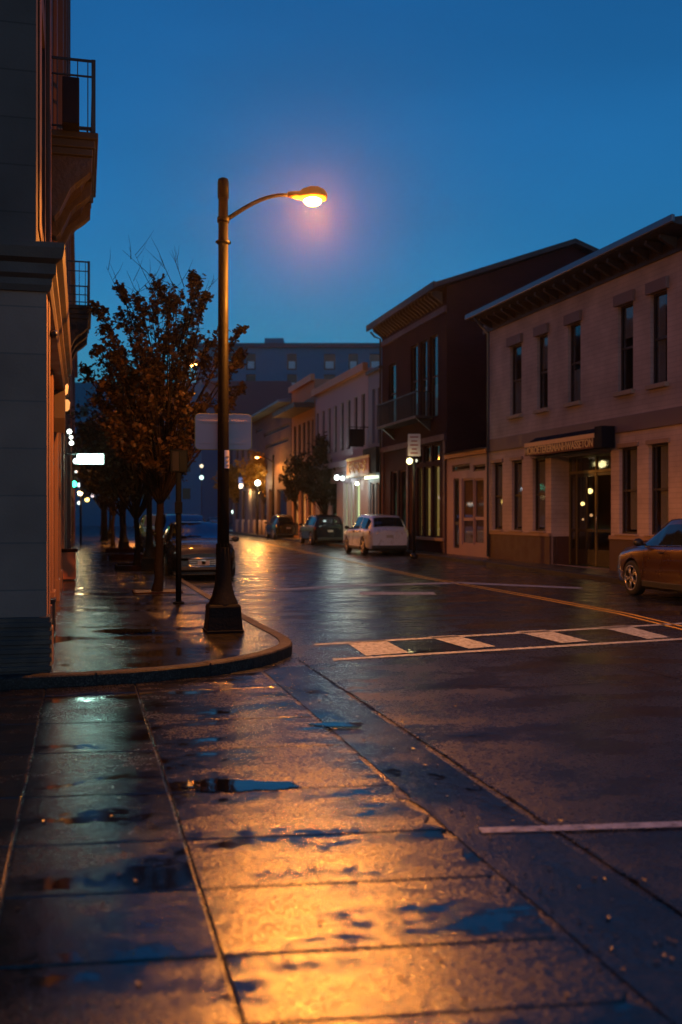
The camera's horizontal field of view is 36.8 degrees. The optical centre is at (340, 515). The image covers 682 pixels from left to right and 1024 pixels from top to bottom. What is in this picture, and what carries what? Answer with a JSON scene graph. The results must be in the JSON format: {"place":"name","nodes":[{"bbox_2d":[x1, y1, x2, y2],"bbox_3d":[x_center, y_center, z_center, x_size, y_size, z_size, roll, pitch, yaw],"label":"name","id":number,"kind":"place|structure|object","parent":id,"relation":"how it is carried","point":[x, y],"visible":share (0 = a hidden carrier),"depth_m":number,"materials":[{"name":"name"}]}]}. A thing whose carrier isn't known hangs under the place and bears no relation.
{"place":"outdoors","nodes":[
{"label":"outdoors","id":0,"kind":"place"},
{"bbox_2d":[0,0,97,673],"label":"corner building","id":1,"kind":"structure","parent":0,"point":[48,161],"depth_m":10.00,"materials":[{"name":"grey stone"}]},
{"bbox_2d":[64,453,104,464],"bbox_3d":[-6.357,-1.375,25.000,1.185,0.270,0.120,0,0,0],"label":"lit sign","id":2,"kind":"object","parent":1,"relation":"attached to","point":[90,459],"visible":0.97,"depth_m":24.94,"materials":[{"name":"white"}]},
{"bbox_2d":[66,233,77,548],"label":"row building","id":3,"kind":"structure","parent":0,"point":[71,510],"depth_m":44.80,"materials":[{"name":"red brick"}]},
{"bbox_2d":[0,683,238,1023],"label":"smooth pavement","id":4,"kind":"structure","parent":0,"point":[74,949],"depth_m":4.60,"materials":[{"name":"concrete"}]},
{"bbox_2d":[123,511,129,547],"bbox_3d":[-9.175,-1.452,46.159,1.629,5.945,0.488,0,0,-14],"label":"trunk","id":5,"kind":"object","parent":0,"point":[125,543],"visible":0.34,"depth_m":45.93,"materials":[{"name":"brown wood"}]},
{"bbox_2d":[0,526,278,674],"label":"pavement","id":6,"kind":"structure","parent":0,"point":[97,593],"depth_m":14.45,"materials":[{"name":"concrete"}]},
{"bbox_2d":[50,597,55,630],"bbox_3d":[-3.866,1.315,13.659,0.140,0.410,0.360,0,0,-14],"label":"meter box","id":7,"kind":"object","parent":6,"relation":"on","point":[53,602],"visible":0.49,"depth_m":13.51,"materials":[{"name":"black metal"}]},
{"bbox_2d":[61,549,77,580],"bbox_3d":[-6.380,1.155,24.051,0.400,0.730,0.400,0,0,-14],"label":"litter bin","id":8,"kind":"object","parent":6,"relation":"on","point":[68,561],"visible":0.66,"depth_m":23.87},
{"bbox_2d":[73,468,81,542],"bbox_3d":[-14.605,-0.516,55.966,0.910,4.072,0.268,0,0,0],"label":"traffic signal","id":9,"kind":"object","parent":6,"relation":"on","point":[75,481],"visible":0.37,"depth_m":55.94,"materials":[{"name":"black metal"}]},
{"bbox_2d":[78,474,101,533],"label":"street tree","id":10,"kind":"object","parent":6,"relation":"on","point":[94,499],"visible":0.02,"depth_m":81.60,"materials":[{"name":"brown plant"}]},
{"bbox_2d":[74,411,111,539],"bbox_3d":[-14.321,-2.292,62.243,5.500,7.796,5.243,0,0,17],"label":"street tree","id":11,"kind":"object","parent":6,"relation":"on","point":[104,535],"visible":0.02,"depth_m":62.22,"materials":[{"name":"brown plant"}]},
{"bbox_2d":[72,419,119,545],"bbox_3d":[-11.334,-1.552,50.806,3.508,6.261,4.365,0,0,41],"label":"street tree","id":12,"kind":"object","parent":6,"relation":"on","point":[78,469],"visible":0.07,"depth_m":50.47,"materials":[{"name":"brown plant"}]},
{"bbox_2d":[105,548,133,551],"bbox_3d":[-9.235,1.456,43.050,1.240,0.132,1.600,0,0,-14],"label":"tree bed","id":13,"kind":"object","parent":6,"relation":"on","point":[119,550],"visible":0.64,"depth_m":42.30,"materials":[{"name":"soil"}]},
{"bbox_2d":[74,413,157,548],"bbox_3d":[-9.059,-1.495,43.013,4.157,6.168,4.596,0,0,-14],"label":"street tree","id":14,"kind":"object","parent":13,"relation":"on","point":[121,507],"visible":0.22,"depth_m":42.80,"materials":[{"name":"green plant"}]},
{"bbox_2d":[94,629,161,633],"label":"puddle","id":15,"kind":"object","parent":6,"relation":"on","point":[128,631],"visible":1,"depth_m":13.42,"materials":[{"name":"black liquid"}]},
{"bbox_2d":[115,563,140,570],"bbox_3d":[-5.753,1.456,29.077,1.240,0.132,1.600,0,0,-14],"label":"tree bed","id":16,"kind":"object","parent":6,"relation":"on","point":[124,567],"visible":0.51,"depth_m":28.27,"materials":[{"name":"soil"}]},
{"bbox_2d":[69,361,195,565],"bbox_3d":[-5.865,-1.477,29.707,3.944,6.119,3.376,0,0,-30],"label":"street tree","id":17,"kind":"object","parent":16,"relation":"on","point":[136,492],"visible":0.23,"depth_m":29.40,"materials":[{"name":"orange plant"}]},
{"bbox_2d":[132,589,182,593],"bbox_3d":[-3.661,1.511,20.430,0.940,0.022,0.940,0,0,-14],"label":"tree bed","id":18,"kind":"object","parent":6,"relation":"on","point":[142,591],"visible":0.66,"depth_m":20.29,"materials":[{"name":"soil"}]},
{"bbox_2d":[77,235,249,590],"bbox_3d":[-3.560,-2.012,20.633,3.404,7.175,3.689,0,0,-14],"label":"street tree","id":19,"kind":"object","parent":6,"relation":"on","point":[146,378],"visible":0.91,"depth_m":20.20,"materials":[{"name":"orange plant"}]},
{"bbox_2d":[141,357,199,570],"bbox_3d":[-4.767,-1.452,28.604,1.629,5.945,0.488,0,0,-14],"label":"street lamp","id":20,"kind":"object","parent":6,"relation":"on","point":[147,560],"visible":0.57,"depth_m":28.38,"materials":[{"name":"black metal"}]},
{"bbox_2d":[170,450,187,603],"bbox_3d":[-2.813,0.195,17.757,0.300,2.650,0.195,0,0,-14],"label":"sign post","id":21,"kind":"object","parent":6,"relation":"on","point":[178,462],"visible":1,"depth_m":17.71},
{"bbox_2d":[203,177,326,633],"bbox_3d":[-0.992,-1.452,13.592,1.629,5.945,0.488,0,0,-14],"label":"street lamp","id":22,"kind":"object","parent":6,"relation":"on","point":[223,614],"visible":1,"depth_m":13.39,"materials":[{"name":"black metal"}]},
{"bbox_2d":[195,413,251,449],"bbox_3d":[-1.552,-1.103,13.538,0.750,0.483,0.023,0,0,-8],"label":"road sign","id":23,"kind":"object","parent":22,"relation":"attached to","point":[206,431],"visible":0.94,"depth_m":13.53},
{"bbox_2d":[225,450,228,467],"bbox_3d":[-1.484,-0.732,13.408,0.018,0.237,0.092,0,0,36],"label":"pole sticker","id":24,"kind":"object","parent":22,"relation":"attached to","point":[226,458],"visible":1,"depth_m":13.39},
{"bbox_2d":[0,527,681,1023],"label":"road","id":25,"kind":"structure","parent":0,"point":[600,743],"depth_m":10.24,"materials":[{"name":"asphalt"}]},
{"bbox_2d":[0,526,291,689],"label":"kerb","id":26,"kind":"structure","parent":25,"relation":"on","point":[265,657],"depth_m":10.20,"materials":[{"name":"concrete"}]},
{"bbox_2d":[133,514,164,551],"bbox_3d":[-8.469,0.798,47.364,2.300,1.705,4.604,0,0,-14],"label":"parked car","id":27,"kind":"object","parent":25,"relation":"on","point":[142,523],"visible":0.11,"depth_m":45.97,"materials":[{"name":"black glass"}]},
{"bbox_2d":[153,514,205,551],"bbox_3d":[-5.322,0.798,34.590,2.300,1.705,4.604,0,0,-14],"label":"parked car","id":28,"kind":"object","parent":25,"relation":"on","point":[168,519],"visible":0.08,"depth_m":34.20,"materials":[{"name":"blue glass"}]},
{"bbox_2d":[154,521,238,577],"bbox_3d":[-4.045,0.907,28.156,2.260,1.485,4.804,0,0,-14],"label":"parked car","id":29,"kind":"object","parent":25,"relation":"on","point":[198,546],"visible":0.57,"depth_m":26.26,"materials":[{"name":"grey metal"}]},
{"bbox_2d":[264,514,297,538],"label":"parked car","id":30,"kind":"object","parent":25,"relation":"on","point":[283,525],"visible":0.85,"depth_m":70.01,"materials":[{"name":"black metal"}]},
{"bbox_2d":[299,514,342,544],"bbox_3d":[-1.141,0.798,58.693,2.300,1.705,4.604,0,0,-14],"label":"parked car","id":31,"kind":"object","parent":25,"relation":"on","point":[313,529],"visible":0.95,"depth_m":56.67,"materials":[{"name":"black metal"}]},
{"bbox_2d":[14,656,676,1008],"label":"litter","id":32,"kind":"object","parent":25,"relation":"on","point":[138,982],"visible":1,"depth_m":4.50,"materials":[{"name":"brown plant"}]},
{"bbox_2d":[344,514,408,554],"bbox_3d":[1.449,0.798,44.290,2.300,1.705,4.604,0,0,-14],"label":"parked car","id":33,"kind":"object","parent":25,"relation":"on","point":[365,534],"visible":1,"depth_m":42.31,"materials":[{"name":"silver metal"}]},
{"bbox_2d":[246,582,581,594],"bbox_3d":[1.592,1.645,22.991,7.446,0.001,3.443,0,0,-26],"label":"crosswalk marking","id":34,"kind":"object","parent":25,"relation":"on","point":[398,593],"visible":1,"depth_m":23.36,"materials":[{"name":"white paint"}]},
{"bbox_2d":[408,434,419,558],"bbox_3d":[2.553,-0.660,35.849,0.440,4.359,0.260,0,0,0],"label":"parking sign","id":35,"kind":"object","parent":25,"relation":"on","point":[413,445],"visible":1,"depth_m":35.80,"materials":[{"name":"white metal"}]},
{"bbox_2d":[229,532,620,583],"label":"kerb","id":36,"kind":"structure","parent":25,"relation":"on","point":[603,578],"depth_m":32.27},
{"bbox_2d":[230,536,681,629],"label":"line marking","id":37,"kind":"object","parent":25,"relation":"on","point":[509,591],"visible":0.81,"depth_m":20.77,"materials":[{"name":"yellow paint"}]},
{"bbox_2d":[264,667,681,1023],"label":"gutter strip","id":38,"kind":"object","parent":25,"relation":"on","point":[640,923],"visible":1,"depth_m":4.91,"materials":[{"name":"concrete"}]},
{"bbox_2d":[309,722,363,726],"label":"puddle","id":39,"kind":"object","parent":38,"relation":"on","point":[341,724],"visible":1,"depth_m":7.98,"materials":[{"name":"blue liquid"}]},
{"bbox_2d":[298,659,681,914],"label":"gutter edging","id":40,"kind":"object","parent":25,"relation":"on","point":[620,871],"visible":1,"depth_m":5.72,"materials":[{"name":"concrete"}]},
{"bbox_2d":[314,623,681,659],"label":"crosswalk marking","id":41,"kind":"object","parent":25,"relation":"on","point":[371,649],"visible":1,"depth_m":13.37,"materials":[{"name":"white paint"}]},
{"bbox_2d":[328,603,681,830],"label":"road seams","id":42,"kind":"object","parent":25,"relation":"on","point":[444,823],"visible":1,"depth_m":9.83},
{"bbox_2d":[479,821,681,832],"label":"stop line","id":43,"kind":"object","parent":25,"relation":"on","point":[586,827],"visible":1,"depth_m":5.38,"materials":[{"name":"white paint"}]},
{"bbox_2d":[617,519,681,594],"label":"parked car","id":44,"kind":"object","parent":25,"relation":"on","point":[654,562],"visible":1,"depth_m":20.31,"materials":[{"name":"brown metal"}]},
{"bbox_2d":[71,0,681,381],"label":"sky","id":45,"kind":"structure","parent":0,"point":[443,139],"materials":[{"name":"blue"}]},
{"bbox_2d":[135,672,671,1023],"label":"apron pavement","id":46,"kind":"structure","parent":0,"point":[387,910],"depth_m":4.40,"materials":[{"name":"concrete"}]},
{"bbox_2d":[179,778,301,792],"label":"puddle","id":47,"kind":"object","parent":46,"relation":"on","point":[219,785],"visible":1,"depth_m":6.18,"materials":[{"name":"blue liquid"}]},
{"bbox_2d":[229,524,616,576],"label":"pavement","id":48,"kind":"structure","parent":0,"point":[591,570],"depth_m":31.78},
{"bbox_2d":[75,382,217,526],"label":"apartment block","id":49,"kind":"structure","parent":48,"relation":"on","point":[190,493],"depth_m":150.00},
{"bbox_2d":[182,488,189,498],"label":"window","id":50,"kind":"structure","parent":49,"relation":"in","point":[185,491],"depth_m":150.27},
{"bbox_2d":[210,463,239,503],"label":"street tree","id":51,"kind":"object","parent":48,"relation":"on","point":[234,475],"visible":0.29,"depth_m":94.33,"materials":[{"name":"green plant"}]},
{"bbox_2d":[233,447,251,532],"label":"plain building","id":52,"kind":"structure","parent":48,"relation":"on","point":[242,508],"depth_m":92.65,"materials":[{"name":"brown stone"}]},
{"bbox_2d":[233,450,267,505],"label":"street tree","id":53,"kind":"object","parent":48,"relation":"on","point":[254,469],"visible":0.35,"depth_m":81.22,"materials":[{"name":"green plant"}]},
{"bbox_2d":[255,480,259,534],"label":"globe lamp","id":54,"kind":"object","parent":48,"relation":"on","point":[257,482],"visible":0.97,"depth_m":79.95,"materials":[{"name":"white"}]},
{"bbox_2d":[254,455,274,516],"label":"street lamp","id":55,"kind":"object","parent":48,"relation":"on","point":[258,456],"visible":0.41,"depth_m":75.01,"materials":[{"name":"black metal"}]},
{"bbox_2d":[251,397,291,533],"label":"tin roofed building","id":56,"kind":"structure","parent":48,"relation":"on","point":[271,436],"depth_m":77.58,"materials":[{"name":"paint"}]},
{"bbox_2d":[265,424,288,436],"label":"window","id":57,"kind":"structure","parent":56,"relation":"in","point":[285,426],"depth_m":77.03,"materials":[{"name":"glass"}]},
{"bbox_2d":[267,438,287,448],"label":"window","id":58,"kind":"structure","parent":56,"relation":"in","point":[285,440],"depth_m":77.01,"materials":[{"name":"glass"}]},
{"bbox_2d":[278,489,286,514],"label":"window","id":59,"kind":"structure","parent":56,"relation":"in","point":[283,505],"depth_m":76.00,"materials":[{"name":"grey glass"}]},
{"bbox_2d":[278,455,305,510],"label":"street tree","id":60,"kind":"object","parent":48,"relation":"on","point":[290,492],"visible":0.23,"depth_m":69.12,"materials":[{"name":"green plant"}]},
{"bbox_2d":[272,374,330,537],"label":"ochre building","id":61,"kind":"structure","parent":48,"relation":"on","point":[300,410],"depth_m":66.84,"materials":[{"name":"paint"}]},
{"bbox_2d":[302,492,305,525],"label":"window","id":62,"kind":"structure","parent":61,"relation":"in","point":[302,492],"depth_m":67.73,"materials":[{"name":"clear glass"}]},
{"bbox_2d":[284,431,336,513],"bbox_3d":[-0.948,-1.675,60.524,4.214,6.534,4.073,0,0,18],"label":"street tree","id":63,"kind":"object","parent":48,"relation":"on","point":[305,483],"visible":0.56,"depth_m":59.82,"materials":[{"name":"green plant"}]},
{"bbox_2d":[311,362,372,542],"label":"white building","id":64,"kind":"structure","parent":48,"relation":"on","point":[341,402],"depth_m":56.61,"materials":[{"name":"paint"}]},
{"bbox_2d":[329,408,330,453],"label":"window","id":65,"kind":"structure","parent":64,"relation":"in","point":[330,408],"depth_m":60.21,"materials":[{"name":"glass"}]},
{"bbox_2d":[330,482,336,515],"bbox_3d":[0.016,-0.270,59.191,0.820,3.279,2.030,0,0,-14],"label":"shop door","id":66,"kind":"structure","parent":64,"relation":"in","point":[333,510],"depth_m":60.12,"materials":[{"name":"grey glass"}]},
{"bbox_2d":[335,406,336,451],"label":"window","id":67,"kind":"structure","parent":64,"relation":"in","point":[335,406],"depth_m":58.82,"materials":[{"name":"glass"}]},
{"bbox_2d":[345,482,347,530],"bbox_3d":[0.738,-0.224,56.333,0.820,3.188,0.941,0,0,-14],"label":"shop door","id":68,"kind":"structure","parent":64,"relation":"in","point":[347,482],"depth_m":56.62,"materials":[{"name":"grey glass"}]},
{"bbox_2d":[348,400,350,448],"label":"window","id":69,"kind":"structure","parent":64,"relation":"in","point":[349,401],"depth_m":55.96,"materials":[{"name":"glass"}]},
{"bbox_2d":[356,482,359,520],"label":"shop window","id":70,"kind":"structure","parent":64,"relation":"in","point":[359,482],"depth_m":54.49,"materials":[{"name":"yellow glass"}]},
{"bbox_2d":[346,454,375,477],"bbox_3d":[0.987,-2.481,52.498,0.378,1.014,4.369,0,0,-14],"label":"shop sign","id":71,"kind":"object","parent":64,"relation":"attached to","point":[359,466],"visible":0.97,"depth_m":52.15,"materials":[{"name":"plastic"}]},
{"bbox_2d":[363,394,364,444],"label":"window","id":72,"kind":"structure","parent":64,"relation":"in","point":[363,394],"depth_m":52.99,"materials":[{"name":"glass"}]},
{"bbox_2d":[363,366,381,513],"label":"pale building","id":73,"kind":"structure","parent":48,"relation":"on","point":[372,449],"depth_m":50.76,"materials":[{"name":"paint"}]},
{"bbox_2d":[348,426,367,446],"bbox_3d":[0.867,-3.955,51.604,1.050,1.013,0.080,0,0,-14],"label":"hanging sign","id":74,"kind":"object","parent":73,"relation":"attached to","point":[356,437],"visible":1,"depth_m":51.54,"materials":[{"name":"black metal"}]},
{"bbox_2d":[372,482,374,513],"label":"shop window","id":75,"kind":"structure","parent":73,"relation":"in","point":[374,482],"depth_m":51.43,"materials":[{"name":"grey glass"}]},
{"bbox_2d":[439,447,592,557],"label":"shop","id":76,"kind":"structure","parent":48,"relation":"on","point":[466,502],"depth_m":38.13,"materials":[{"name":"pink paint"}]},
{"bbox_2d":[455,478,458,547],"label":"sidelight window","id":77,"kind":"structure","parent":76,"relation":"in","point":[457,479],"depth_m":39.79,"materials":[{"name":"glass"}]},
{"bbox_2d":[453,463,469,471],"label":"transom window","id":78,"kind":"structure","parent":76,"relation":"in","point":[463,467],"depth_m":39.27,"materials":[{"name":"black glass"}]},
{"bbox_2d":[463,478,472,544],"bbox_3d":[4.826,-0.138,38.474,0.090,2.491,1.181,0,0,-14],"label":"door","id":79,"kind":"structure","parent":76,"relation":"in","point":[467,483],"depth_m":38.66,"materials":[{"name":"pink paint"}]},
{"bbox_2d":[475,478,483,544],"bbox_3d":[5.103,-0.134,37.379,0.090,2.420,0.996,0,0,-14],"label":"door","id":80,"kind":"structure","parent":76,"relation":"in","point":[479,483],"depth_m":37.59,"materials":[{"name":"pink paint"}]},
{"bbox_2d":[474,464,484,471],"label":"transom window","id":81,"kind":"structure","parent":76,"relation":"in","point":[481,467],"depth_m":37.41,"materials":[{"name":"black glass"}]},
{"bbox_2d":[366,238,598,553],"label":"gabled building","id":82,"kind":"structure","parent":0,"point":[433,344],"depth_m":42.02,"materials":[{"name":"red brick"}]},
{"bbox_2d":[391,363,395,420],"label":"window","id":83,"kind":"structure","parent":82,"relation":"in","point":[394,365],"depth_m":48.37,"materials":[{"name":"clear glass"}]},
{"bbox_2d":[392,471,396,515],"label":"shop window","id":84,"kind":"structure","parent":82,"relation":"in","point":[395,472],"depth_m":48.04,"materials":[{"name":"black glass"}]},
{"bbox_2d":[401,470,405,525],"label":"shop window","id":85,"kind":"structure","parent":82,"relation":"in","point":[404,471],"depth_m":46.88,"materials":[{"name":"black glass"}]},
{"bbox_2d":[413,345,417,415],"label":"window","id":86,"kind":"structure","parent":82,"relation":"in","point":[416,346],"depth_m":45.02,"materials":[{"name":"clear glass"}]},
{"bbox_2d":[419,468,421,535],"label":"shop window","id":87,"kind":"structure","parent":82,"relation":"in","point":[419,468],"depth_m":44.26,"materials":[{"name":"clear glass"}]},
{"bbox_2d":[422,340,426,414],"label":"window","id":88,"kind":"structure","parent":82,"relation":"in","point":[425,342],"depth_m":43.82,"materials":[{"name":"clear glass"}]},
{"bbox_2d":[426,467,429,536],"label":"shop window","id":89,"kind":"structure","parent":82,"relation":"in","point":[427,468],"depth_m":43.36,"materials":[{"name":"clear glass"}]},
{"bbox_2d":[432,334,437,416],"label":"window","id":90,"kind":"structure","parent":82,"relation":"in","point":[436,337],"depth_m":42.59,"materials":[{"name":"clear glass"}]},
{"bbox_2d":[434,465,438,536],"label":"shop window","id":91,"kind":"structure","parent":82,"relation":"in","point":[437,466],"depth_m":42.32,"materials":[{"name":"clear glass"}]},
{"bbox_2d":[434,444,438,460],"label":"window","id":92,"kind":"structure","parent":82,"relation":"in","point":[438,444],"depth_m":42.32,"materials":[{"name":"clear glass"}]},
{"bbox_2d":[465,214,681,570],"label":"brick building","id":93,"kind":"structure","parent":0,"point":[591,341],"depth_m":29.89,"materials":[{"name":"beige brick"}]},
{"bbox_2d":[495,463,501,529],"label":"window","id":94,"kind":"structure","parent":93,"relation":"in","point":[499,496],"depth_m":36.02,"materials":[{"name":"black glass"}]},
{"bbox_2d":[513,344,521,414],"bbox_3d":[6.329,-4.526,34.413,0.820,2.379,0.931,0,0,-15],"label":"window","id":95,"kind":"structure","parent":93,"relation":"in","point":[518,348],"depth_m":34.68,"materials":[{"name":"black glass"}]},
{"bbox_2d":[514,460,521,529],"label":"window","id":96,"kind":"structure","parent":93,"relation":"in","point":[519,495],"depth_m":34.48,"materials":[{"name":"black glass"}]},
{"bbox_2d":[536,458,544,530],"bbox_3d":[6.786,-0.663,32.762,0.820,2.368,0.928,0,0,-15],"label":"window","id":97,"kind":"structure","parent":93,"relation":"in","point":[541,494],"depth_m":32.88,"materials":[{"name":"black glass"}]},
{"bbox_2d":[540,334,547,408],"bbox_3d":[6.850,-4.526,32.528,0.820,2.379,0.779,0,0,-15],"label":"window","id":98,"kind":"structure","parent":93,"relation":"in","point":[543,339],"depth_m":32.74,"materials":[{"name":"black glass"}]},
{"bbox_2d":[524,426,614,456],"bbox_3d":[6.651,-2.159,30.328,0.422,0.605,4.788,0,0,-15],"label":"shop awning","id":99,"kind":"object","parent":93,"relation":"attached to","point":[599,437],"visible":1,"depth_m":29.63,"materials":[{"name":"fabric"}]},
{"bbox_2d":[571,322,580,401],"bbox_3d":[7.404,-4.526,30.540,0.820,2.379,0.816,0,0,-15],"label":"window","id":100,"kind":"structure","parent":93,"relation":"in","point":[576,328],"depth_m":30.77,"materials":[{"name":"black glass"}]},
{"bbox_2d":[571,472,610,566],"bbox_3d":[7.588,-0.123,30.251,0.112,3.246,3.501,0,0,-15],"label":"door","id":101,"kind":"structure","parent":93,"relation":"in","point":[585,556],"depth_m":30.96,"materials":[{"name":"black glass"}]},
{"bbox_2d":[621,303,632,390],"bbox_3d":[8.164,-4.526,27.798,0.820,2.379,0.806,0,0,-15],"label":"window","id":102,"kind":"structure","parent":93,"relation":"in","point":[628,349],"depth_m":28.04,"materials":[{"name":"black glass"}]},
{"bbox_2d":[622,447,636,533],"bbox_3d":[8.196,-0.663,27.668,0.820,2.368,0.943,0,0,-15],"label":"window","id":103,"kind":"structure","parent":93,"relation":"in","point":[629,455],"depth_m":27.95,"materials":[{"name":"black glass"}]},
{"bbox_2d":[652,443,667,534],"bbox_3d":[8.580,-0.663,26.278,0.820,2.368,0.928,0,0,-15],"label":"window","id":104,"kind":"structure","parent":93,"relation":"in","point":[661,489],"depth_m":26.54,"materials":[{"name":"black glass"}]},
{"bbox_2d":[654,290,666,383],"bbox_3d":[8.584,-4.526,26.268,0.820,2.379,0.798,0,0,-15],"label":"window","id":105,"kind":"structure","parent":93,"relation":"in","point":[662,297],"depth_m":26.37,"materials":[{"name":"black glass"}]},
{"label":"ground","id":106,"kind":"structure","parent":0,"visible":0},
{"bbox_2d":[197,338,381,523],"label":"office block","id":107,"kind":"structure","parent":106,"relation":"on","point":[272,371],"depth_m":185.00,"materials":[{"name":"concrete"}]},
{"bbox_2d":[246,354,255,369],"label":"window","id":108,"kind":"structure","parent":107,"relation":"in","point":[251,358],"depth_m":185.51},
{"bbox_2d":[287,354,296,369],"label":"window","id":109,"kind":"structure","parent":107,"relation":"in","point":[291,358],"depth_m":185.51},
{"bbox_2d":[287,375,296,384],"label":"window","id":110,"kind":"structure","parent":107,"relation":"in","point":[293,378],"depth_m":185.51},
{"bbox_2d":[324,354,334,369],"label":"window","id":111,"kind":"structure","parent":107,"relation":"in","point":[329,359],"depth_m":185.51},
{"bbox_2d":[348,354,357,369],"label":"window","id":112,"kind":"structure","parent":107,"relation":"in","point":[352,358],"depth_m":185.51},
{"bbox_2d":[370,354,378,367],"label":"window","id":113,"kind":"structure","parent":107,"relation":"in","point":[374,358],"depth_m":185.51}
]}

